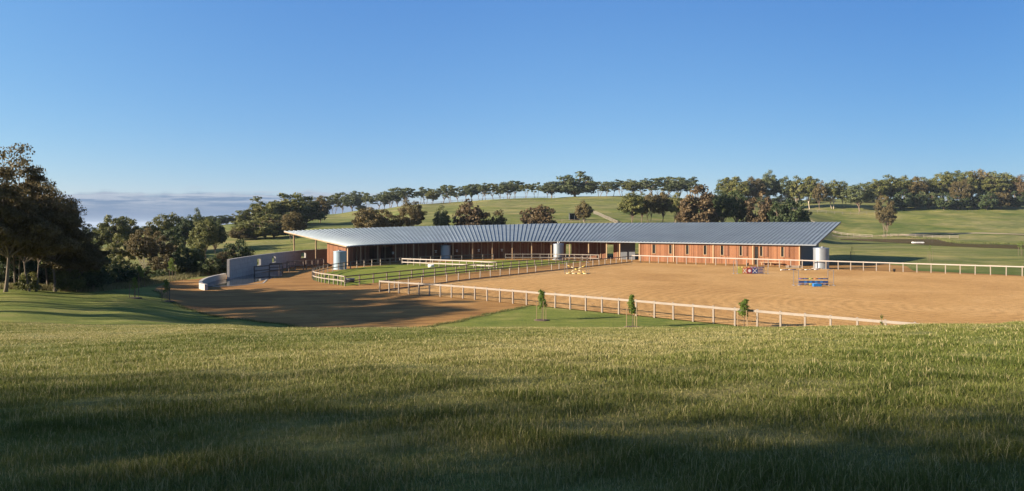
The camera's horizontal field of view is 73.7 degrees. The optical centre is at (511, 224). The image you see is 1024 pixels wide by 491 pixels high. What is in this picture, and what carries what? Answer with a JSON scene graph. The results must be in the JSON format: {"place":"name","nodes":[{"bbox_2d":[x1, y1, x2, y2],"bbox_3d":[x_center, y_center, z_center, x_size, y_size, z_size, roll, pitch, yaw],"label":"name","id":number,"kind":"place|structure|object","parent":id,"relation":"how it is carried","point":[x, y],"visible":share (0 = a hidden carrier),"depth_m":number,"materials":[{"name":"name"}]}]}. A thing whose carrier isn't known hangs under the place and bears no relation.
{"place":"outdoors","nodes":[
{"label":"outdoors","id":0,"kind":"place"},
{"bbox_2d":[208,271,282,286],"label":"pool water","id":1,"kind":"structure","parent":0,"point":[248,279],"depth_m":87.20,"materials":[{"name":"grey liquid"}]},
{"bbox_2d":[0,287,730,327],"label":"mown lawn","id":2,"kind":"structure","parent":0,"point":[115,306],"depth_m":46.23,"materials":[{"name":"green plant"}]},
{"bbox_2d":[0,263,21,283],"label":"bush","id":3,"kind":"object","parent":2,"relation":"on","point":[11,280],"visible":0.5,"depth_m":61.78,"materials":[{"name":"green plant"}]},
{"bbox_2d":[12,272,41,290],"bbox_3d":[-40.476,4.819,56.996,2.047,1.820,2.249,0,0,-42],"label":"bush","id":4,"kind":"object","parent":2,"relation":"on","point":[31,284],"visible":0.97,"depth_m":56.64,"materials":[{"name":"green plant"}]},
{"bbox_2d":[0,155,60,282],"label":"gum tree","id":5,"kind":"object","parent":2,"relation":"on","point":[46,181],"visible":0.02,"depth_m":60.03,"materials":[{"name":"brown plant"}]},
{"bbox_2d":[0,143,65,291],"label":"gum tree","id":6,"kind":"object","parent":2,"relation":"on","point":[12,221],"visible":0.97,"depth_m":53.63,"materials":[{"name":"green plant"}]},
{"bbox_2d":[1,165,86,291],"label":"gum tree","id":7,"kind":"object","parent":2,"relation":"on","point":[63,243],"visible":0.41,"depth_m":56.18,"materials":[{"name":"green plant"}]},
{"bbox_2d":[51,269,85,291],"bbox_3d":[-39.002,5.019,60.041,2.484,2.236,2.717,0,0,29],"label":"bush","id":8,"kind":"object","parent":2,"relation":"on","point":[63,281],"visible":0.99,"depth_m":59.71,"materials":[{"name":"green plant"}]},
{"bbox_2d":[40,223,113,291],"bbox_3d":[-38.980,2.675,60.533,4.897,7.048,5.603,0,0,33],"label":"gum tree","id":9,"kind":"object","parent":2,"relation":"on","point":[88,257],"visible":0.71,"depth_m":60.36,"materials":[{"name":"green plant"}]},
{"bbox_2d":[80,269,107,289],"bbox_3d":[-38.969,5.125,63.143,2.646,2.492,2.867,0,0,-8],"label":"bush","id":10,"kind":"object","parent":2,"relation":"on","point":[99,281],"visible":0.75,"depth_m":62.76,"materials":[{"name":"green plant"}]},
{"bbox_2d":[107,263,135,282],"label":"bush","id":11,"kind":"object","parent":2,"relation":"on","point":[127,276],"visible":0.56,"depth_m":73.85,"materials":[{"name":"green plant"}]},
{"bbox_2d":[624,294,638,326],"bbox_3d":[7.628,5.501,43.200,1.160,2.199,1.131,0,0,0],"label":"sapling","id":12,"kind":"object","parent":2,"relation":"on","point":[633,308],"visible":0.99,"depth_m":43.16,"materials":[{"name":"green plant"}]},
{"bbox_2d":[737,298,748,325],"bbox_3d":[14.579,5.608,42.900,1.160,1.986,1.131,0,0,0],"label":"sapling","id":13,"kind":"object","parent":2,"relation":"on","point":[743,310],"visible":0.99,"depth_m":42.86,"materials":[{"name":"green plant"}]},
{"bbox_2d":[312,260,585,285],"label":"lawn","id":14,"kind":"structure","parent":0,"point":[373,269],"depth_m":100.60,"materials":[{"name":"green plant"}]},
{"bbox_2d":[313,271,345,285],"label":"rail fence","id":15,"kind":"object","parent":14,"relation":"on","point":[328,278],"visible":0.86,"depth_m":78.63,"materials":[{"name":"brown wood"}]},
{"bbox_2d":[312,254,493,277],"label":"rail fence","id":16,"kind":"object","parent":14,"relation":"on","point":[380,262],"visible":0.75,"depth_m":113.30,"materials":[{"name":"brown wood"}]},
{"bbox_2d":[402,258,496,269],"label":"rail fence","id":17,"kind":"object","parent":14,"relation":"on","point":[439,263],"visible":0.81,"depth_m":106.27,"materials":[{"name":"brown wood"}]},
{"bbox_2d":[345,255,587,284],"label":"rail fence","id":18,"kind":"object","parent":14,"relation":"on","point":[466,268],"visible":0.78,"depth_m":90.72,"materials":[{"name":"white wood"}]},
{"bbox_2d":[0,196,1023,490],"bbox_3d":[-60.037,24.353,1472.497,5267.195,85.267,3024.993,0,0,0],"label":"ground","id":19,"kind":"structure","parent":0,"point":[1004,224],"depth_m":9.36,"materials":[{"name":"green plant"}]},
{"bbox_2d":[17,190,91,291],"bbox_3d":[-40.054,1.514,58.490,6.468,9.147,5.944,0,0,27],"label":"gum tree","id":20,"kind":"object","parent":19,"relation":"on","point":[76,233],"visible":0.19,"depth_m":58.41,"materials":[{"name":"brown plant"}]},
{"bbox_2d":[91,214,132,245],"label":"gum tree","id":21,"kind":"object","parent":19,"relation":"on","point":[106,229],"visible":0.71,"depth_m":139.09,"materials":[{"name":"green plant"}]},
{"bbox_2d":[0,271,226,291],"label":"verge grass","id":22,"kind":"structure","parent":19,"relation":"on","point":[123,285],"depth_m":71.88,"materials":[{"name":"green plant"}]},
{"bbox_2d":[104,233,137,261],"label":"gum tree","id":23,"kind":"object","parent":19,"relation":"on","point":[116,244],"visible":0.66,"depth_m":103.45,"materials":[{"name":"green plant"}]},
{"bbox_2d":[123,227,159,267],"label":"gum tree","id":24,"kind":"object","parent":19,"relation":"on","point":[138,240],"visible":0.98,"depth_m":97.24,"materials":[{"name":"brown plant"}]},
{"bbox_2d":[143,213,171,238],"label":"gum tree","id":25,"kind":"object","parent":19,"relation":"on","point":[158,223],"visible":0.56,"depth_m":148.80,"materials":[{"name":"green plant"}]},
{"bbox_2d":[146,254,175,270],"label":"bush","id":26,"kind":"object","parent":19,"relation":"on","point":[156,263],"visible":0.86,"depth_m":95.27,"materials":[{"name":"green plant"}]},
{"bbox_2d":[146,231,177,268],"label":"gum tree","id":27,"kind":"object","parent":19,"relation":"on","point":[167,248],"visible":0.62,"depth_m":101.75,"materials":[{"name":"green plant"}]},
{"bbox_2d":[157,227,184,255],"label":"gum tree","id":28,"kind":"object","parent":19,"relation":"on","point":[173,237],"visible":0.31,"depth_m":111.53,"materials":[{"name":"green plant"}]},
{"bbox_2d":[175,215,194,244],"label":"gum tree","id":29,"kind":"object","parent":19,"relation":"on","point":[182,231],"visible":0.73,"depth_m":148.94,"materials":[{"name":"green plant"}]},
{"bbox_2d":[172,244,206,272],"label":"bush","id":30,"kind":"object","parent":19,"relation":"on","point":[191,265],"visible":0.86,"depth_m":99.05,"materials":[{"name":"green plant"}]},
{"bbox_2d":[181,236,206,265],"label":"bush","id":31,"kind":"object","parent":19,"relation":"on","point":[200,244],"visible":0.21,"depth_m":107.55,"materials":[{"name":"green plant"}]},
{"bbox_2d":[188,217,219,257],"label":"gum tree","id":32,"kind":"object","parent":19,"relation":"on","point":[210,237],"visible":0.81,"depth_m":139.01,"materials":[{"name":"green plant"}]},
{"bbox_2d":[197,256,221,274],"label":"bush","id":33,"kind":"object","parent":19,"relation":"on","point":[204,267],"visible":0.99,"depth_m":97.53,"materials":[{"name":"green plant"}]},
{"bbox_2d":[205,220,228,254],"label":"gum tree","id":34,"kind":"object","parent":19,"relation":"on","point":[223,236],"visible":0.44,"depth_m":143.06,"materials":[{"name":"green plant"}]},
{"bbox_2d":[222,239,257,263],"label":"bush","id":35,"kind":"object","parent":19,"relation":"on","point":[246,251],"visible":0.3,"depth_m":107.42,"materials":[{"name":"green plant"}]},
{"bbox_2d":[228,228,255,239],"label":"gum tree","id":36,"kind":"object","parent":19,"relation":"on","point":[234,234],"visible":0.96,"depth_m":180.37,"materials":[{"name":"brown plant"}]},
{"bbox_2d":[230,206,280,224],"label":"gum tree","id":37,"kind":"object","parent":19,"relation":"on","point":[242,217],"visible":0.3,"depth_m":229.67,"materials":[{"name":"green plant"}]},
{"bbox_2d":[230,217,281,238],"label":"gum tree","id":38,"kind":"object","parent":19,"relation":"on","point":[262,231],"visible":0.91,"depth_m":183.16,"materials":[{"name":"green plant"}]},
{"bbox_2d":[247,196,297,217],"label":"gum tree","id":39,"kind":"object","parent":19,"relation":"on","point":[287,205],"visible":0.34,"depth_m":237.77,"materials":[{"name":"green plant"}]},
{"bbox_2d":[227,249,326,278],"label":"concrete wall","id":40,"kind":"structure","parent":19,"relation":"on","point":[240,266],"depth_m":104.70,"materials":[{"name":"grey concrete"}]},
{"bbox_2d":[280,211,308,242],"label":"gum tree","id":41,"kind":"object","parent":19,"relation":"on","point":[292,223],"visible":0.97,"depth_m":167.10,"materials":[{"name":"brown plant"}]},
{"bbox_2d":[276,192,317,221],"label":"gum tree","id":42,"kind":"object","parent":19,"relation":"on","point":[301,209],"visible":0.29,"depth_m":244.86,"materials":[{"name":"green plant"}]},
{"bbox_2d":[291,196,326,223],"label":"gum tree","id":43,"kind":"object","parent":19,"relation":"on","point":[315,208],"visible":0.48,"depth_m":250.64,"materials":[{"name":"green plant"}]},
{"bbox_2d":[313,195,331,222],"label":"gum tree","id":44,"kind":"object","parent":19,"relation":"on","point":[326,207],"visible":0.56,"depth_m":261.16,"materials":[{"name":"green plant"}]},
{"bbox_2d":[339,192,363,210],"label":"windbreak gum","id":45,"kind":"object","parent":19,"relation":"on","point":[351,200],"visible":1,"depth_m":405.33,"materials":[{"name":"green plant"}]},
{"bbox_2d":[351,207,387,227],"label":"gum tree","id":46,"kind":"object","parent":19,"relation":"on","point":[367,217],"visible":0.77,"depth_m":156.27,"materials":[{"name":"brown plant"}]},
{"bbox_2d":[378,208,400,226],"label":"gum tree","id":47,"kind":"object","parent":19,"relation":"on","point":[394,222],"visible":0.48,"depth_m":162.22,"materials":[{"name":"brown plant"}]},
{"bbox_2d":[378,188,401,206],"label":"windbreak gum","id":48,"kind":"object","parent":19,"relation":"on","point":[389,196],"visible":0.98,"depth_m":406.06,"materials":[{"name":"green plant"}]},
{"bbox_2d":[395,199,426,226],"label":"gum tree","id":49,"kind":"object","parent":19,"relation":"on","point":[416,214],"visible":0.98,"depth_m":163.33,"materials":[{"name":"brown plant"}]},
{"bbox_2d":[432,205,450,225],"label":"gum tree","id":50,"kind":"object","parent":19,"relation":"on","point":[438,220],"visible":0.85,"depth_m":167.00,"materials":[{"name":"green plant"}]},
{"bbox_2d":[452,198,490,225],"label":"gum tree","id":51,"kind":"object","parent":19,"relation":"on","point":[476,216],"visible":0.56,"depth_m":167.60,"materials":[{"name":"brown plant"}]},
{"bbox_2d":[497,181,518,198],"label":"windbreak gum","id":52,"kind":"object","parent":19,"relation":"on","point":[508,186],"visible":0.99,"depth_m":405.23,"materials":[{"name":"green plant"}]},
{"bbox_2d":[519,204,556,223],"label":"gum tree","id":53,"kind":"object","parent":19,"relation":"on","point":[538,213],"visible":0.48,"depth_m":170.41,"materials":[{"name":"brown plant"}]},
{"bbox_2d":[537,181,561,197],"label":"windbreak gum","id":54,"kind":"object","parent":19,"relation":"on","point":[549,187],"visible":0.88,"depth_m":405.90,"materials":[{"name":"green plant"}]},
{"bbox_2d":[552,171,596,196],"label":"spreading tree","id":55,"kind":"object","parent":19,"relation":"on","point":[569,185],"visible":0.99,"depth_m":401.18,"materials":[{"name":"green plant"}]},
{"bbox_2d":[575,200,594,222],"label":"gum tree","id":56,"kind":"object","parent":19,"relation":"on","point":[586,212],"visible":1,"depth_m":204.24,"materials":[{"name":"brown plant"}]},
{"bbox_2d":[154,255,1021,327],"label":"dirt yard","id":57,"kind":"structure","parent":19,"relation":"on","point":[299,296],"depth_m":61.08,"materials":[{"name":"brown soil"}]},
{"bbox_2d":[199,273,225,289],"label":"bench wall","id":58,"kind":"structure","parent":57,"relation":"on","point":[203,283],"depth_m":82.58,"materials":[{"name":"concrete"}]},
{"bbox_2d":[333,250,346,269],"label":"water tank","id":59,"kind":"object","parent":57,"relation":"on","point":[339,256],"visible":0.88,"depth_m":104.75,"materials":[{"name":"metal"}]},
{"bbox_2d":[284,222,840,265],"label":"stable building","id":60,"kind":"structure","parent":57,"relation":"on","point":[778,240],"depth_m":127.06,"materials":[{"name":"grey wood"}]},
{"bbox_2d":[812,246,829,268],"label":"water tank","id":61,"kind":"object","parent":57,"relation":"on","point":[821,253],"visible":0.88,"depth_m":99.82,"materials":[{"name":"metal"}]},
{"bbox_2d":[616,192,645,222],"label":"gum tree","id":62,"kind":"object","parent":19,"relation":"on","point":[631,207],"visible":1,"depth_m":213.89,"materials":[{"name":"green plant"}]},
{"bbox_2d":[621,179,645,192],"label":"windbreak gum","id":63,"kind":"object","parent":19,"relation":"on","point":[627,185],"visible":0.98,"depth_m":405.24,"materials":[{"name":"green plant"}]},
{"bbox_2d":[643,192,657,222],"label":"gum tree","id":64,"kind":"object","parent":19,"relation":"on","point":[652,206],"visible":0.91,"depth_m":218.90,"materials":[{"name":"green plant"}]},
{"bbox_2d":[638,178,662,195],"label":"windbreak gum","id":65,"kind":"object","parent":19,"relation":"on","point":[655,184],"visible":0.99,"depth_m":396.04,"materials":[{"name":"green plant"}]},
{"bbox_2d":[653,192,673,222],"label":"gum tree","id":66,"kind":"object","parent":19,"relation":"on","point":[662,197],"visible":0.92,"depth_m":222.28,"materials":[{"name":"green plant"}]},
{"bbox_2d":[667,192,682,222],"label":"gum tree","id":67,"kind":"object","parent":19,"relation":"on","point":[673,207],"visible":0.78,"depth_m":221.06,"materials":[{"name":"green plant"}]},
{"bbox_2d":[663,176,691,197],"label":"windbreak gum","id":68,"kind":"object","parent":19,"relation":"on","point":[676,186],"visible":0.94,"depth_m":405.69,"materials":[{"name":"green plant"}]},
{"bbox_2d":[674,184,722,222],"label":"gum tree","id":69,"kind":"object","parent":19,"relation":"on","point":[690,205],"visible":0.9,"depth_m":192.29,"materials":[{"name":"brown plant"}]},
{"bbox_2d":[381,262,1023,326],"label":"sand arena","id":70,"kind":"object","parent":19,"relation":"on","point":[927,298],"visible":0.86,"depth_m":64.84},
{"bbox_2d":[380,256,632,290],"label":"rail fence","id":71,"kind":"object","parent":70,"relation":"on","point":[469,271],"visible":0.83,"depth_m":83.46,"materials":[{"name":"brown wood"}]},
{"bbox_2d":[379,280,922,326],"bbox_3d":[6.641,6.080,50.413,52.120,1.562,0.175,0,0,41],"label":"rail fence","id":72,"kind":"object","parent":70,"relation":"on","point":[830,317],"visible":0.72,"depth_m":47.59,"materials":[{"name":"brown wood"}]},
{"bbox_2d":[733,261,768,273],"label":"jump","id":73,"kind":"object","parent":70,"relation":"on","point":[750,270],"visible":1,"depth_m":89.44,"materials":[{"name":"wood"}]},
{"bbox_2d":[632,255,1023,275],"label":"rail fence","id":74,"kind":"object","parent":70,"relation":"on","point":[931,264],"visible":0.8,"depth_m":97.88,"materials":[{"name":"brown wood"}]},
{"bbox_2d":[711,189,737,221],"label":"gum tree","id":75,"kind":"object","parent":19,"relation":"on","point":[727,205],"visible":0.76,"depth_m":198.00,"materials":[{"name":"green plant"}]},
{"bbox_2d":[724,190,747,221],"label":"gum tree","id":76,"kind":"object","parent":19,"relation":"on","point":[740,207],"visible":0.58,"depth_m":202.52,"materials":[{"name":"green plant"}]},
{"bbox_2d":[722,176,753,199],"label":"gum tree","id":77,"kind":"object","parent":19,"relation":"on","point":[741,186],"visible":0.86,"depth_m":362.24,"materials":[{"name":"green plant"}]},
{"bbox_2d":[739,176,766,198],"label":"gum tree","id":78,"kind":"object","parent":19,"relation":"on","point":[756,185],"visible":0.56,"depth_m":366.22,"materials":[{"name":"green plant"}]},
{"bbox_2d":[739,191,774,221],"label":"gum tree","id":79,"kind":"object","parent":19,"relation":"on","point":[761,216],"visible":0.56,"depth_m":194.25,"materials":[{"name":"brown plant"}]},
{"bbox_2d":[759,170,778,197],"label":"gum tree","id":80,"kind":"object","parent":19,"relation":"on","point":[771,184],"visible":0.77,"depth_m":369.82,"materials":[{"name":"green plant"}]},
{"bbox_2d":[766,198,794,221],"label":"gum tree","id":81,"kind":"object","parent":19,"relation":"on","point":[777,210],"visible":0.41,"depth_m":190.76,"materials":[{"name":"green plant"}]},
{"bbox_2d":[773,175,795,204],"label":"gum tree","id":82,"kind":"object","parent":19,"relation":"on","point":[781,190],"visible":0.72,"depth_m":369.93,"materials":[{"name":"green plant"}]},
{"bbox_2d":[779,199,811,221],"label":"gum tree","id":83,"kind":"object","parent":19,"relation":"on","point":[799,214],"visible":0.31,"depth_m":190.18,"materials":[{"name":"green plant"}]},
{"bbox_2d":[787,175,806,202],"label":"gum tree","id":84,"kind":"object","parent":19,"relation":"on","point":[797,191],"visible":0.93,"depth_m":366.09,"materials":[{"name":"green plant"}]},
{"bbox_2d":[799,176,819,208],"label":"gum tree","id":85,"kind":"object","parent":19,"relation":"on","point":[810,186],"visible":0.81,"depth_m":363.66,"materials":[{"name":"green plant"}]},
{"bbox_2d":[812,180,827,209],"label":"gum tree","id":86,"kind":"object","parent":19,"relation":"on","point":[819,190],"visible":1,"depth_m":358.51,"materials":[{"name":"green plant"}]},
{"bbox_2d":[824,179,844,208],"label":"gum tree","id":87,"kind":"object","parent":19,"relation":"on","point":[833,190],"visible":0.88,"depth_m":359.60,"materials":[{"name":"green plant"}]},
{"bbox_2d":[840,183,875,211],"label":"gum tree","id":88,"kind":"object","parent":19,"relation":"on","point":[854,195],"visible":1,"depth_m":349.70,"materials":[{"name":"green plant"}]},
{"bbox_2d":[863,179,889,200],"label":"gum tree","id":89,"kind":"object","parent":19,"relation":"on","point":[883,187],"visible":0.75,"depth_m":363.46,"materials":[{"name":"green plant"}]},
{"bbox_2d":[873,195,897,236],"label":"gum tree","id":90,"kind":"object","parent":19,"relation":"on","point":[889,217],"visible":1,"depth_m":266.84,"materials":[{"name":"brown plant"}]},
{"bbox_2d":[878,174,906,200],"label":"gum tree","id":91,"kind":"object","parent":19,"relation":"on","point":[899,188],"visible":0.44,"depth_m":368.00,"materials":[{"name":"green plant"}]},
{"bbox_2d":[888,189,914,209],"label":"understorey tree","id":92,"kind":"object","parent":19,"relation":"on","point":[900,202],"visible":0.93,"depth_m":355.40,"materials":[{"name":"green plant"}]},
{"bbox_2d":[903,176,930,196],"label":"gum tree","id":93,"kind":"object","parent":19,"relation":"on","point":[914,189],"visible":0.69,"depth_m":366.60,"materials":[{"name":"green plant"}]},
{"bbox_2d":[907,191,927,208],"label":"understorey tree","id":94,"kind":"object","parent":19,"relation":"on","point":[919,199],"visible":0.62,"depth_m":358.02,"materials":[{"name":"green plant"}]},
{"bbox_2d":[831,232,1023,243],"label":"bank reeds","id":95,"kind":"object","parent":19,"relation":"on","point":[948,240],"visible":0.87,"depth_m":214.27,"materials":[{"name":"green plant"}]},
{"bbox_2d":[917,177,942,198],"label":"gum tree","id":96,"kind":"object","parent":19,"relation":"on","point":[935,187],"visible":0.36,"depth_m":370.26,"materials":[{"name":"green plant"}]},
{"bbox_2d":[929,172,956,197],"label":"gum tree","id":97,"kind":"object","parent":19,"relation":"on","point":[946,181],"visible":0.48,"depth_m":376.87,"materials":[{"name":"green plant"}]},
{"bbox_2d":[934,192,953,209],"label":"understorey tree","id":98,"kind":"object","parent":19,"relation":"on","point":[942,202],"visible":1,"depth_m":356.28,"materials":[{"name":"green plant"}]},
{"bbox_2d":[950,195,970,208],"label":"understorey tree","id":99,"kind":"object","parent":19,"relation":"on","point":[960,203],"visible":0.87,"depth_m":358.59,"materials":[{"name":"green plant"}]},
{"bbox_2d":[948,179,974,208],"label":"gum tree","id":100,"kind":"object","parent":19,"relation":"on","point":[963,184],"visible":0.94,"depth_m":360.17,"materials":[{"name":"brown plant"}]},
{"bbox_2d":[955,171,981,193],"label":"gum tree","id":101,"kind":"object","parent":19,"relation":"on","point":[974,183],"visible":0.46,"depth_m":374.96,"materials":[{"name":"green plant"}]},
{"bbox_2d":[973,191,998,209],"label":"understorey tree","id":102,"kind":"object","parent":19,"relation":"on","point":[985,201],"visible":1,"depth_m":355.83,"materials":[{"name":"green plant"}]},
{"bbox_2d":[978,171,1009,198],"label":"gum tree","id":103,"kind":"object","parent":19,"relation":"on","point":[999,187],"visible":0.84,"depth_m":372.76,"materials":[{"name":"green plant"}]},
{"bbox_2d":[991,192,1013,208],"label":"understorey tree","id":104,"kind":"object","parent":19,"relation":"on","point":[1003,199],"visible":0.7,"depth_m":358.22,"materials":[{"name":"green plant"}]},
{"bbox_2d":[1007,191,1023,207],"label":"understorey tree","id":105,"kind":"object","parent":19,"relation":"on","point":[1017,201],"visible":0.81,"depth_m":361.67,"materials":[{"name":"green plant"}]},
{"bbox_2d":[0,0,1023,226],"label":"sky","id":106,"kind":"structure","parent":0,"point":[139,110],"materials":[{"name":"blue"}]},
{"bbox_2d":[841,239,1023,248],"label":"road","id":107,"kind":"structure","parent":0,"point":[935,242],"depth_m":197.54,"materials":[{"name":"grey asphalt"}]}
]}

